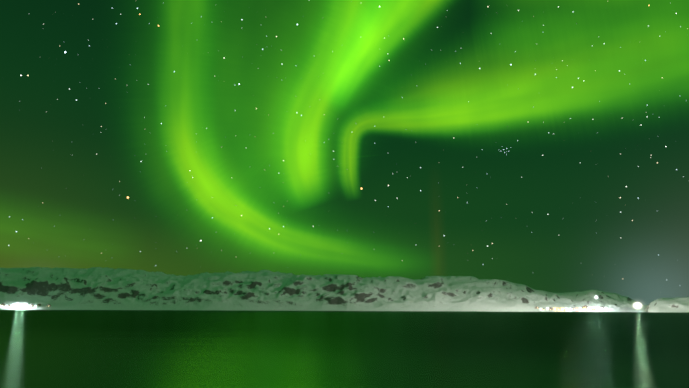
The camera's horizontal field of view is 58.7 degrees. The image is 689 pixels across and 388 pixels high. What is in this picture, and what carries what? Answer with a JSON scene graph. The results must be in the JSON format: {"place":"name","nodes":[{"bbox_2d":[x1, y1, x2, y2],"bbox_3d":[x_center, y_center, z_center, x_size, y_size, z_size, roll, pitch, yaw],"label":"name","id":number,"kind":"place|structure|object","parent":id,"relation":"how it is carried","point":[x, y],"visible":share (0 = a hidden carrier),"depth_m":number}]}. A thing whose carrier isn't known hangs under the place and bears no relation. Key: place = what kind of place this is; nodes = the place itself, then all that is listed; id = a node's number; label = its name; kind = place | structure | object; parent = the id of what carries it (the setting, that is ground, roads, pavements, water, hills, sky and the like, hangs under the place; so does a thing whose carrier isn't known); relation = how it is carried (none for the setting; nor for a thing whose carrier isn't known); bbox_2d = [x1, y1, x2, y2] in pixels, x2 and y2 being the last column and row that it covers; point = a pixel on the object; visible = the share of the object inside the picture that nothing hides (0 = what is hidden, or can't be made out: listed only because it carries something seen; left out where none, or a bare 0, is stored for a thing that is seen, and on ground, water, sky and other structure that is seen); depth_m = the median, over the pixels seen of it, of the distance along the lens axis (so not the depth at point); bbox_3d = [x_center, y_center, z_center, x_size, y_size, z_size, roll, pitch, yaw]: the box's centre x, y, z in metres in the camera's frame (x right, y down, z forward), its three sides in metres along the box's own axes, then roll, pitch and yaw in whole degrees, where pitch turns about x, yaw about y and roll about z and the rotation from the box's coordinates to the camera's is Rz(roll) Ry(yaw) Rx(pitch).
{"place":"outdoors","nodes":[
{"label":"outdoors","id":0,"kind":"place"},
{"bbox_2d":[0,310,688,387],"bbox_3d":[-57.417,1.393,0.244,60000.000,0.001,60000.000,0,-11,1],"label":"water","id":1,"kind":"structure","parent":0,"point":[223,349],"depth_m":24.65},
{"bbox_2d":[0,267,688,311],"bbox_3d":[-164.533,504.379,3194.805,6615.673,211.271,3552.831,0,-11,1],"label":"hills","id":2,"kind":"structure","parent":0,"point":[98,288],"depth_m":2519.45},
{"bbox_2d":[0,0,688,304],"label":"sky","id":3,"kind":"structure","parent":0,"point":[352,96]},
{"bbox_2d":[20,5,676,240],"bbox_3d":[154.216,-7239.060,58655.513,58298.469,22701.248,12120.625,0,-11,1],"label":"stars","id":4,"kind":"object","parent":3,"relation":"in","point":[256,108],"visible":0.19,"depth_m":59935.08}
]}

